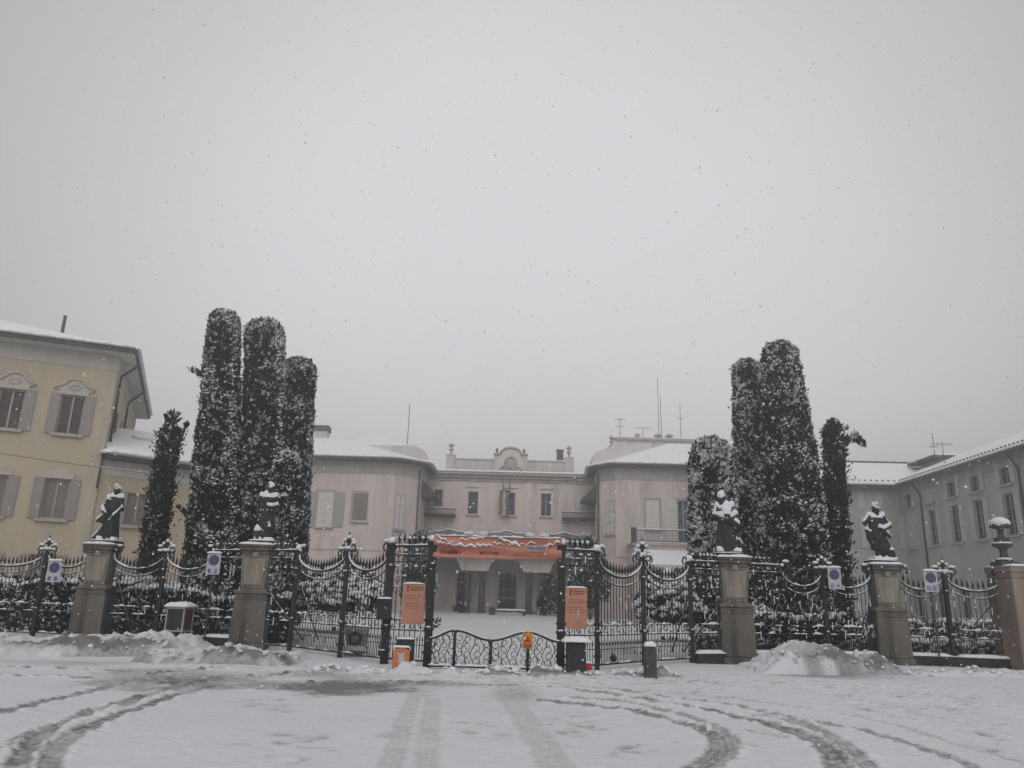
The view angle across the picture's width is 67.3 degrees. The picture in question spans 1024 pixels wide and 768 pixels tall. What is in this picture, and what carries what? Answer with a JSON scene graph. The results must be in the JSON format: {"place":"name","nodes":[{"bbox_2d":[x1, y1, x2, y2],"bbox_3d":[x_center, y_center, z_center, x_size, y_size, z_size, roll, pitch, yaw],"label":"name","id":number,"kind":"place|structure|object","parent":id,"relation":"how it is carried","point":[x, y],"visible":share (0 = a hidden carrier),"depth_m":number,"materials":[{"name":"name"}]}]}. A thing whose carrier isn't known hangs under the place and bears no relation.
{"place":"outdoors","nodes":[
{"label":"outdoors","id":0,"kind":"place"},
{"bbox_2d":[0,452,190,476],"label":"overhead cable","id":1,"kind":"object","parent":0,"point":[82,464],"visible":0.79,"depth_m":33.37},
{"bbox_2d":[0,610,1023,767],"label":"ground","id":2,"kind":"structure","parent":0,"point":[206,715],"depth_m":10.33,"materials":[{"name":"snow"}]},
{"bbox_2d":[29,535,55,635],"bbox_3d":[-14.561,6.279,23.769,0.538,3.210,0.179,2,-16,0],"label":"iron fence post","id":3,"kind":"object","parent":2,"relation":"on","point":[37,602],"visible":0.98,"depth_m":23.76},
{"bbox_2d":[0,543,45,632],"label":"iron fence bay","id":4,"kind":"object","parent":3,"relation":"attached to","point":[2,601],"visible":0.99,"depth_m":23.80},
{"bbox_2d":[34,543,84,633],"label":"iron fence bay","id":5,"kind":"object","parent":3,"relation":"attached to","point":[58,603],"visible":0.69,"depth_m":23.54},
{"bbox_2d":[45,559,63,581],"bbox_3d":[-14.008,5.705,23.536,0.456,0.698,0.115,3,-16,-4],"label":"parking sign","id":6,"kind":"object","parent":5,"relation":"attached to","point":[54,570],"visible":1,"depth_m":23.51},
{"bbox_2d":[0,315,152,578],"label":"yellow building","id":7,"kind":"structure","parent":2,"relation":"on","point":[23,520],"depth_m":37.71,"materials":[{"name":"paint"}]},
{"bbox_2d":[0,464,19,518],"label":"window","id":8,"kind":"structure","parent":7,"relation":"in","point":[9,484],"depth_m":36.44,"materials":[{"name":"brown wood"}]},
{"bbox_2d":[0,371,36,432],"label":"window","id":9,"kind":"structure","parent":7,"relation":"in","point":[10,399],"depth_m":37.45,"materials":[{"name":"grey wood"}]},
{"bbox_2d":[16,553,67,578],"bbox_3d":[-22.139,9.097,36.073,1.988,2.154,0.320,8,-17,-21],"label":"window","id":10,"kind":"structure","parent":7,"relation":"in","point":[64,557],"depth_m":36.17,"materials":[{"name":"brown wood"}]},
{"bbox_2d":[27,468,81,521],"bbox_3d":[-22.035,5.348,37.121,1.988,2.559,0.320,8,-17,-21],"label":"window","id":11,"kind":"structure","parent":7,"relation":"in","point":[57,494],"depth_m":37.16,"materials":[{"name":"grey wood"}]},
{"bbox_2d":[44,378,95,437],"bbox_3d":[-21.918,1.163,38.289,1.988,2.974,0.320,8,-17,-21],"label":"window","id":12,"kind":"structure","parent":7,"relation":"in","point":[71,410],"depth_m":38.30,"materials":[{"name":"grey wood"}]},
{"bbox_2d":[0,572,156,632],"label":"hedge","id":13,"kind":"object","parent":2,"relation":"on","point":[47,591],"visible":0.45,"depth_m":26.04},
{"bbox_2d":[65,541,124,634],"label":"stone pillar","id":14,"kind":"structure","parent":2,"relation":"on","point":[94,599],"depth_m":23.07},
{"bbox_2d":[91,483,124,544],"bbox_3d":[-12.530,4.049,23.987,0.886,1.905,0.668,2,-16,0],"label":"statue","id":15,"kind":"object","parent":14,"relation":"on","point":[108,518],"visible":0.96,"depth_m":23.82,"materials":[{"name":"stone"}]},
{"bbox_2d":[0,629,210,656],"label":"snow heap","id":16,"kind":"object","parent":2,"relation":"on","point":[87,645],"visible":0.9,"depth_m":17.88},
{"bbox_2d":[89,427,194,596],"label":"yellow wing","id":17,"kind":"structure","parent":2,"relation":"on","point":[136,454],"depth_m":39.18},
{"bbox_2d":[119,491,145,528],"bbox_3d":[-19.044,6.433,39.032,2.168,1.770,0.320,16,-21,-41],"label":"window","id":18,"kind":"structure","parent":17,"relation":"in","point":[131,516],"depth_m":39.01,"materials":[{"name":"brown wood"}]},
{"bbox_2d":[130,408,189,596],"bbox_3d":[-13.653,5.170,29.672,1.586,8.670,1.790,2,-16,0],"label":"cypress tree","id":19,"kind":"object","parent":2,"relation":"on","point":[160,494],"visible":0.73,"depth_m":29.62,"materials":[{"name":"green plant"}]},
{"bbox_2d":[152,536,174,631],"bbox_3d":[-10.365,6.100,22.710,0.556,3.210,0.178,2,-16,0],"label":"iron fence post","id":20,"kind":"object","parent":2,"relation":"on","point":[163,570],"visible":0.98,"depth_m":22.75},
{"bbox_2d":[103,544,164,635],"bbox_3d":[-11.321,6.156,23.002,1.940,2.698,0.096,-3,-16,17],"label":"iron fence bay","id":21,"kind":"object","parent":20,"relation":"attached to","point":[116,604],"visible":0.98,"depth_m":22.97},
{"bbox_2d":[157,544,214,635],"bbox_3d":[-9.503,6.032,22.375,1.850,2.698,0.095,-5,-17,21],"label":"iron fence bay","id":22,"kind":"object","parent":20,"relation":"attached to","point":[185,576],"visible":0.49,"depth_m":22.43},
{"bbox_2d":[164,601,198,636],"bbox_3d":[-9.355,6.771,21.603,0.720,1.278,0.560,-2,-16,13],"label":"notice case","id":23,"kind":"object","parent":2,"relation":"on","point":[180,615],"visible":0.76,"depth_m":21.49,"materials":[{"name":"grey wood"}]},
{"bbox_2d":[114,581,298,643],"bbox_3d":[-9.586,7.153,24.149,6.130,1.838,1.302,-2,-16,13],"label":"hedge","id":24,"kind":"object","parent":2,"relation":"on","point":[276,608],"visible":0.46,"depth_m":23.97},
{"bbox_2d":[175,308,243,597],"bbox_3d":[-10.238,2.871,27.073,2.726,11.893,2.234,13,-19,-35],"label":"cypress tree","id":25,"kind":"object","parent":2,"relation":"on","point":[221,480],"visible":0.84,"depth_m":26.71,"materials":[{"name":"green plant"}]},
{"bbox_2d":[203,551,222,640],"bbox_3d":[-8.515,6.068,21.608,0.426,2.680,0.115,3,-16,-4],"label":"parking sign","id":26,"kind":"object","parent":2,"relation":"on","point":[213,564],"visible":0.98,"depth_m":21.83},
{"bbox_2d":[131,642,310,666],"bbox_3d":[-6.403,6.029,17.412,3.406,0.493,2.796,2,-16,0],"label":"snow heap","id":27,"kind":"object","parent":2,"relation":"on","point":[240,653],"visible":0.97,"depth_m":16.32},
{"bbox_2d":[201,540,245,645],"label":"iron fence bay","id":28,"kind":"object","parent":2,"relation":"on","point":[217,639],"visible":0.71,"depth_m":21.79,"materials":[{"name":"black metal"}]},
{"bbox_2d":[228,542,278,649],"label":"stone pillar","id":29,"kind":"structure","parent":2,"relation":"on","point":[249,615],"depth_m":21.05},
{"bbox_2d":[249,481,278,545],"bbox_3d":[-7.032,3.703,22.064,0.760,1.832,0.640,4,-16,-10],"label":"statue","id":30,"kind":"object","parent":29,"relation":"on","point":[268,503],"visible":0.97,"depth_m":21.89,"materials":[{"name":"stone"}]},
{"bbox_2d":[237,316,292,600],"bbox_3d":[-8.890,3.158,27.700,2.968,11.755,1.960,2,-16,0],"label":"cypress tree","id":31,"kind":"object","parent":2,"relation":"on","point":[263,407],"visible":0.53,"depth_m":27.80,"materials":[{"name":"green plant"}]},
{"bbox_2d":[267,446,302,600],"bbox_3d":[-7.722,5.249,25.352,1.224,6.513,1.260,2,-16,0],"label":"columnar bush","id":32,"kind":"object","parent":2,"relation":"on","point":[281,471],"visible":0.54,"depth_m":25.45,"materials":[{"name":"green plant"}]},
{"bbox_2d":[286,543,301,651],"bbox_3d":[-5.906,5.821,20.853,0.203,2.990,0.190,2,-16,0],"label":"iron fence post","id":33,"kind":"object","parent":2,"relation":"on","point":[296,570],"visible":0.96,"depth_m":20.81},
{"bbox_2d":[264,539,297,646],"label":"iron fence bay","id":34,"kind":"object","parent":33,"relation":"attached to","point":[293,550],"visible":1,"depth_m":21.13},
{"bbox_2d":[290,541,346,652],"bbox_3d":[-5.039,5.500,20.021,0.096,2.697,2.436,16,-21,-42],"label":"iron fence bay","id":35,"kind":"object","parent":33,"relation":"attached to","point":[318,565],"visible":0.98,"depth_m":19.92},
{"bbox_2d":[282,355,317,625],"bbox_3d":[-8.348,4.067,29.118,2.036,10.786,1.774,2,-16,0],"label":"cypress tree","id":36,"kind":"object","parent":2,"relation":"on","point":[300,401],"visible":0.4,"depth_m":29.32,"materials":[{"name":"green plant"}]},
{"bbox_2d":[296,558,384,646],"bbox_3d":[-5.356,6.952,23.928,3.020,3.067,2.143,2,-16,0],"label":"snowy shrub","id":37,"kind":"object","parent":2,"relation":"on","point":[356,592],"visible":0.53,"depth_m":23.45,"materials":[{"name":"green plant"}]},
{"bbox_2d":[337,532,358,657],"bbox_3d":[-4.171,5.277,19.144,0.568,3.210,0.182,2,-16,0],"label":"iron fence post","id":38,"kind":"object","parent":2,"relation":"on","point":[342,614],"visible":0.94,"depth_m":19.14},
{"bbox_2d":[341,539,387,658],"bbox_3d":[-3.520,5.112,18.485,0.094,2.698,1.847,16,-21,-41],"label":"iron fence bay","id":39,"kind":"object","parent":38,"relation":"attached to","point":[359,568],"visible":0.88,"depth_m":18.43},
{"bbox_2d":[343,621,370,656],"bbox_3d":[-3.940,6.491,19.468,0.680,0.959,0.750,2,-16,0],"label":"stone planter","id":40,"kind":"object","parent":2,"relation":"on","point":[351,629],"visible":0.36,"depth_m":19.32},
{"bbox_2d":[306,425,438,611],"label":"villa side wing","id":41,"kind":"structure","parent":2,"relation":"on","point":[341,483],"depth_m":68.35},
{"bbox_2d":[309,489,344,528],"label":"window","id":42,"kind":"structure","parent":41,"relation":"in","point":[328,518],"depth_m":67.86,"materials":[{"name":"grey wood"}]},
{"bbox_2d":[349,491,368,522],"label":"window","id":43,"kind":"structure","parent":41,"relation":"in","point":[359,499],"depth_m":67.93,"materials":[{"name":"grey wood"}]},
{"bbox_2d":[380,535,396,663],"bbox_3d":[-2.863,5.027,17.780,0.255,3.030,0.259,2,-16,0],"label":"iron fence post","id":44,"kind":"object","parent":2,"relation":"on","point":[386,626],"visible":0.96,"depth_m":17.78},
{"bbox_2d":[376,597,391,618],"bbox_3d":[-2.908,5.105,17.533,0.330,0.488,0.198,2,-16,0],"label":"letter box","id":45,"kind":"object","parent":44,"relation":"attached to","point":[383,612],"visible":1,"depth_m":17.45,"materials":[{"name":"black metal"}]},
{"bbox_2d":[388,532,428,661],"bbox_3d":[-2.352,4.828,17.585,0.984,2.825,0.109,-6,-17,25],"label":"iron fence bay","id":46,"kind":"object","parent":44,"relation":"attached to","point":[414,545],"visible":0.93,"depth_m":17.71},
{"bbox_2d":[398,528,438,598],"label":"tall shrub","id":47,"kind":"object","parent":2,"relation":"on","point":[429,532],"visible":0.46,"depth_m":61.64,"materials":[{"name":"green plant"}]},
{"bbox_2d":[422,533,437,667],"bbox_3d":[-1.841,4.902,17.305,0.255,3.070,0.257,2,-16,0],"label":"iron fence post","id":48,"kind":"object","parent":2,"relation":"on","point":[428,628],"visible":0.94,"depth_m":17.24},
{"bbox_2d":[401,582,425,623],"bbox_3d":[-2.214,4.910,17.249,0.505,0.908,0.067,3,-16,-4],"label":"orange poster","id":49,"kind":"object","parent":48,"relation":"attached to","point":[412,610],"visible":0.99,"depth_m":17.23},
{"bbox_2d":[433,534,561,560],"bbox_3d":[-0.324,3.723,17.533,2.926,0.543,0.176,2,-16,0],"label":"orange banner","id":50,"kind":"object","parent":48,"relation":"attached to","point":[491,547],"visible":0.99,"depth_m":17.53,"materials":[{"name":"fabric"}]},
{"bbox_2d":[426,629,454,667],"bbox_3d":[-1.545,5.763,16.653,0.605,0.875,0.079,2,-16,0],"label":"iron barrier","id":51,"kind":"object","parent":2,"relation":"on","point":[441,664],"visible":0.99,"depth_m":16.64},
{"bbox_2d":[453,629,490,667],"bbox_3d":[-0.855,5.779,16.654,0.808,0.883,0.078,2,-16,0],"label":"iron barrier","id":52,"kind":"object","parent":2,"relation":"on","point":[458,665],"visible":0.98,"depth_m":16.64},
{"bbox_2d":[311,661,687,676],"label":"snow ridge","id":53,"kind":"structure","parent":2,"relation":"on","point":[537,669],"depth_m":15.79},
{"bbox_2d":[490,630,532,671],"bbox_3d":[-0.012,5.797,16.652,0.909,0.893,0.085,2,-16,0],"label":"iron barrier","id":54,"kind":"object","parent":2,"relation":"on","point":[526,644],"visible":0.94,"depth_m":16.66,"materials":[{"name":"black metal"}]},
{"bbox_2d":[374,443,650,615],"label":"villa main block","id":55,"kind":"structure","parent":2,"relation":"on","point":[450,511],"depth_m":74.94,"materials":[{"name":"beige paint"}]},
{"bbox_2d":[455,571,472,601],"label":"arched window","id":56,"kind":"structure","parent":55,"relation":"in","point":[460,576],"depth_m":75.93,"materials":[{"name":"grey glass"}]},
{"bbox_2d":[465,482,480,515],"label":"window","id":57,"kind":"structure","parent":55,"relation":"in","point":[474,497],"depth_m":74.73,"materials":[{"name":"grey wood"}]},
{"bbox_2d":[497,571,517,608],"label":"door","id":58,"kind":"structure","parent":55,"relation":"in","point":[507,587],"depth_m":75.85,"materials":[{"name":"glass"}]},
{"bbox_2d":[538,484,553,517],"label":"window","id":59,"kind":"structure","parent":55,"relation":"in","point":[545,509],"depth_m":74.71,"materials":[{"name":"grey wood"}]},
{"bbox_2d":[528,631,560,670],"bbox_3d":[0.702,5.823,16.654,0.732,0.883,0.079,2,-16,0],"label":"iron barrier","id":60,"kind":"object","parent":2,"relation":"on","point":[548,639],"visible":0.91,"depth_m":16.66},
{"bbox_2d":[536,576,556,615],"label":"porch shrub","id":61,"kind":"object","parent":2,"relation":"on","point":[546,606],"visible":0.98,"depth_m":69.56,"materials":[{"name":"green plant"}]},
{"bbox_2d":[555,536,566,669],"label":"iron fence post","id":62,"kind":"object","parent":2,"relation":"on","point":[560,622],"visible":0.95,"depth_m":17.24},
{"bbox_2d":[565,586,586,628],"bbox_3d":[1.437,4.990,17.197,0.481,0.917,0.080,1,-16,4],"label":"orange poster","id":63,"kind":"object","parent":62,"relation":"attached to","point":[576,609],"visible":1,"depth_m":17.19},
{"bbox_2d":[565,538,594,665],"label":"iron fence bay","id":64,"kind":"object","parent":62,"relation":"attached to","point":[579,559],"visible":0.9,"depth_m":17.64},
{"bbox_2d":[561,636,591,672],"bbox_3d":[1.365,5.815,16.349,0.635,0.870,0.515,2,-16,0],"label":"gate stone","id":65,"kind":"object","parent":2,"relation":"on","point":[575,650],"visible":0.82,"depth_m":16.20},
{"bbox_2d":[568,532,611,618],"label":"tall shrub","id":66,"kind":"object","parent":2,"relation":"on","point":[587,536],"visible":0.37,"depth_m":61.57,"materials":[{"name":"green plant"}]},
{"bbox_2d":[593,543,600,669],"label":"iron fence post","id":67,"kind":"object","parent":2,"relation":"on","point":[596,575],"visible":0.98,"depth_m":17.49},
{"bbox_2d":[632,538,652,665],"bbox_3d":[3.275,5.462,19.151,0.568,3.260,0.181,2,-16,0],"label":"iron fence post","id":68,"kind":"object","parent":2,"relation":"on","point":[643,579],"visible":0.94,"depth_m":19.19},
{"bbox_2d":[599,544,643,665],"bbox_3d":[2.604,5.249,18.361,0.098,2.698,2.074,-11,-20,37],"label":"iron fence bay","id":69,"kind":"object","parent":68,"relation":"attached to","point":[613,623],"visible":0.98,"depth_m":18.25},
{"bbox_2d":[644,550,691,660],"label":"iron fence bay","id":70,"kind":"object","parent":68,"relation":"attached to","point":[668,580],"visible":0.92,"depth_m":19.81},
{"bbox_2d":[643,641,656,678],"bbox_3d":[2.883,5.800,16.054,0.249,0.822,0.249,2,-16,0],"label":"stone bollard","id":71,"kind":"object","parent":2,"relation":"on","point":[650,662],"visible":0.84,"depth_m":15.96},
{"bbox_2d":[580,444,732,621],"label":"villa side wing","id":72,"kind":"structure","parent":2,"relation":"on","point":[635,510],"depth_m":68.26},
{"bbox_2d":[608,433,696,447],"bbox_3d":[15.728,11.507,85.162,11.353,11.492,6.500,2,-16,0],"label":"roof belvedere","id":73,"kind":"object","parent":72,"relation":"on","point":[657,440],"visible":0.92,"depth_m":83.45,"materials":[{"name":"stone"}]},
{"bbox_2d":[643,498,661,531],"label":"window","id":74,"kind":"structure","parent":72,"relation":"in","point":[652,520],"depth_m":67.98,"materials":[{"name":"grey wood"}]},
{"bbox_2d":[667,498,687,541],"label":"window","id":75,"kind":"structure","parent":72,"relation":"in","point":[677,519],"depth_m":67.96,"materials":[{"name":"grey glass"}]},
{"bbox_2d":[629,566,709,655],"bbox_3d":[4.916,7.212,23.883,2.581,3.092,1.990,2,-16,0],"label":"snowy shrub","id":76,"kind":"object","parent":2,"relation":"on","point":[658,592],"visible":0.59,"depth_m":23.60,"materials":[{"name":"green plant"}]},
{"bbox_2d":[686,554,695,662],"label":"iron fence post","id":77,"kind":"object","parent":2,"relation":"on","point":[692,650],"visible":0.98,"depth_m":20.52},
{"bbox_2d":[689,550,726,663],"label":"iron fence bay","id":78,"kind":"object","parent":2,"relation":"on","point":[709,656],"visible":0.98,"depth_m":20.70,"materials":[{"name":"black metal"}]},
{"bbox_2d":[684,434,739,628],"bbox_3d":[6.595,5.243,25.379,1.940,7.313,1.942,2,-16,0],"label":"tall round bush","id":79,"kind":"object","parent":2,"relation":"on","point":[714,476],"visible":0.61,"depth_m":25.27,"materials":[{"name":"green plant"}]},
{"bbox_2d":[715,554,756,664],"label":"stone pillar","id":80,"kind":"structure","parent":2,"relation":"on","point":[738,644],"depth_m":20.75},
{"bbox_2d":[710,490,744,557],"bbox_3d":[6.098,3.953,21.766,0.895,1.896,0.678,2,-16,0],"label":"statue","id":81,"kind":"object","parent":80,"relation":"on","point":[727,542],"visible":0.95,"depth_m":21.55,"materials":[{"name":"stone"}]},
{"bbox_2d":[728,357,759,601],"bbox_3d":[8.929,4.268,28.579,2.074,11.034,2.054,2,-16,0],"label":"cypress tree","id":82,"kind":"object","parent":2,"relation":"on","point":[743,382],"visible":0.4,"depth_m":28.82,"materials":[{"name":"green plant"}]},
{"bbox_2d":[748,553,783,654],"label":"iron fence bay","id":83,"kind":"object","parent":2,"relation":"on","point":[764,564],"visible":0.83,"depth_m":21.53,"materials":[{"name":"black metal"}]},
{"bbox_2d":[748,338,840,618],"bbox_3d":[9.682,3.796,27.276,3.070,11.283,2.932,2,-16,0],"label":"cypress tree","id":84,"kind":"object","parent":2,"relation":"on","point":[797,533],"visible":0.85,"depth_m":26.54,"materials":[{"name":"green plant"}]},
{"bbox_2d":[744,602,853,650],"bbox_3d":[8.748,7.695,23.940,3.626,1.697,1.286,4,-16,-10],"label":"hedge","id":85,"kind":"object","parent":2,"relation":"on","point":[783,619],"visible":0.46,"depth_m":23.62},
{"bbox_2d":[780,560,825,643],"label":"iron fence bay","id":86,"kind":"object","parent":2,"relation":"on","point":[821,625],"visible":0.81,"depth_m":21.88,"materials":[{"name":"black metal"}]},
{"bbox_2d":[736,639,904,675],"bbox_3d":[7.516,6.764,19.172,4.679,0.762,2.958,5,-16,-11],"label":"snow heap","id":87,"kind":"object","parent":2,"relation":"on","point":[792,657],"visible":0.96,"depth_m":18.08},
{"bbox_2d":[814,553,830,643],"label":"iron fence post","id":88,"kind":"object","parent":2,"relation":"on","point":[824,589],"visible":0.85,"depth_m":22.08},
{"bbox_2d":[826,566,841,588],"bbox_3d":[9.221,5.531,22.000,0.414,0.652,0.115,1,-16,4],"label":"parking sign","id":89,"kind":"object","parent":88,"relation":"attached to","point":[834,577],"visible":1,"depth_m":21.98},
{"bbox_2d":[816,417,866,647],"bbox_3d":[12.351,5.529,28.657,2.388,8.839,1.578,2,-16,0],"label":"cypress tree","id":90,"kind":"object","parent":2,"relation":"on","point":[833,469],"visible":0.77,"depth_m":28.75,"materials":[{"name":"green plant"}]},
{"bbox_2d":[824,561,878,654],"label":"iron fence bay","id":91,"kind":"object","parent":2,"relation":"on","point":[848,626],"visible":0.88,"depth_m":22.18,"materials":[{"name":"black metal"}]},
{"bbox_2d":[736,432,1023,626],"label":"grey building","id":92,"kind":"structure","parent":2,"relation":"on","point":[922,491],"depth_m":53.81,"materials":[{"name":"paint"}]},
{"bbox_2d":[848,515,868,547],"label":"window","id":93,"kind":"structure","parent":92,"relation":"in","point":[858,527],"depth_m":59.35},
{"bbox_2d":[874,489,901,508],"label":"window","id":94,"kind":"structure","parent":92,"relation":"in","point":[887,496],"depth_m":60.01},
{"bbox_2d":[884,516,906,548],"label":"window","id":95,"kind":"structure","parent":92,"relation":"in","point":[896,538],"depth_m":59.29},
{"bbox_2d":[923,508,943,547],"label":"window","id":96,"kind":"structure","parent":92,"relation":"in","point":[937,537],"depth_m":55.21,"materials":[{"name":"grey wood"}]},
{"bbox_2d":[944,503,966,544],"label":"window","id":97,"kind":"structure","parent":92,"relation":"in","point":[957,513],"depth_m":52.29,"materials":[{"name":"grey wood"}]},
{"bbox_2d":[964,466,984,494],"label":"window","id":98,"kind":"structure","parent":92,"relation":"in","point":[978,481],"depth_m":50.05,"materials":[{"name":"grey wood"}]},
{"bbox_2d":[967,497,992,541],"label":"window","id":99,"kind":"structure","parent":92,"relation":"in","point":[981,506],"depth_m":49.53,"materials":[{"name":"grey wood"}]},
{"bbox_2d":[992,457,1015,487],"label":"window","id":100,"kind":"structure","parent":92,"relation":"in","point":[1008,474],"depth_m":46.94,"materials":[{"name":"grey wood"}]},
{"bbox_2d":[996,490,1023,537],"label":"window","id":101,"kind":"structure","parent":92,"relation":"in","point":[1014,515],"depth_m":46.21,"materials":[{"name":"grey wood"}]},
{"bbox_2d":[861,562,916,665],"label":"stone pillar","id":102,"kind":"structure","parent":2,"relation":"on","point":[891,629],"depth_m":22.14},
{"bbox_2d":[862,501,897,562],"bbox_3d":[11.009,4.485,23.129,0.878,1.869,0.640,2,-16,0],"label":"statue","id":103,"kind":"object","parent":102,"relation":"on","point":[882,547],"visible":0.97,"depth_m":22.93,"materials":[{"name":"stone"}]},
{"bbox_2d":[842,629,995,654],"bbox_3d":[13.534,8.115,23.760,6.607,1.001,1.156,0,-16,7],"label":"hedge","id":104,"kind":"object","parent":2,"relation":"on","point":[965,641],"visible":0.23,"depth_m":23.46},
{"bbox_2d":[853,616,993,637],"bbox_3d":[21.489,12.212,38.249,1.781,1.439,10.206,13,-19,-35],"label":"hedge","id":105,"kind":"object","parent":2,"relation":"on","point":[964,623],"visible":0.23,"depth_m":37.57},
{"bbox_2d":[901,565,956,666],"bbox_3d":[11.853,6.736,22.378,1.622,2.902,0.380,0,-16,6],"label":"iron fence bay","id":106,"kind":"object","parent":2,"relation":"on","point":[923,658],"visible":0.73,"depth_m":22.20,"materials":[{"name":"black metal"}]},
{"bbox_2d":[922,569,940,666],"bbox_3d":[12.109,6.710,22.005,0.432,2.766,0.115,1,-16,4],"label":"parking sign","id":107,"kind":"object","parent":2,"relation":"on","point":[930,576],"visible":0.99,"depth_m":22.23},
{"bbox_2d":[937,556,957,655],"bbox_3d":[12.671,6.636,22.324,0.573,3.210,0.180,2,-16,0],"label":"iron fence post","id":108,"kind":"object","parent":2,"relation":"on","point":[946,592],"visible":0.86,"depth_m":22.33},
{"bbox_2d":[901,665,1023,677],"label":"snow ridge","id":109,"kind":"structure","parent":2,"relation":"on","point":[974,671],"depth_m":18.45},
{"bbox_2d":[945,565,1010,668],"bbox_3d":[13.582,6.695,22.055,1.880,2.902,0.380,-2,-16,14],"label":"iron fence bay","id":110,"kind":"object","parent":2,"relation":"on","point":[986,660],"visible":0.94,"depth_m":21.96,"materials":[{"name":"black metal"}]},
{"bbox_2d":[983,564,1023,669],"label":"stone pillar","id":111,"kind":"structure","parent":2,"relation":"on","point":[1010,608],"depth_m":21.60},
{"bbox_2d":[988,517,1019,566],"bbox_3d":[14.278,4.591,22.398,0.570,1.439,0.576,2,-16,0],"label":"stone urn","id":112,"kind":"object","parent":111,"relation":"on","point":[1000,524],"visible":0.98,"depth_m":22.28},
{"bbox_2d":[0,0,1023,761],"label":"falling snow","id":113,"kind":"structure","parent":0,"point":[528,344],"depth_m":13.22,"materials":[{"name":"snow"}]},
{"bbox_2d":[0,0,1023,472],"label":"sky","id":114,"kind":"structure","parent":0,"point":[399,120],"materials":[{"name":"grey"}]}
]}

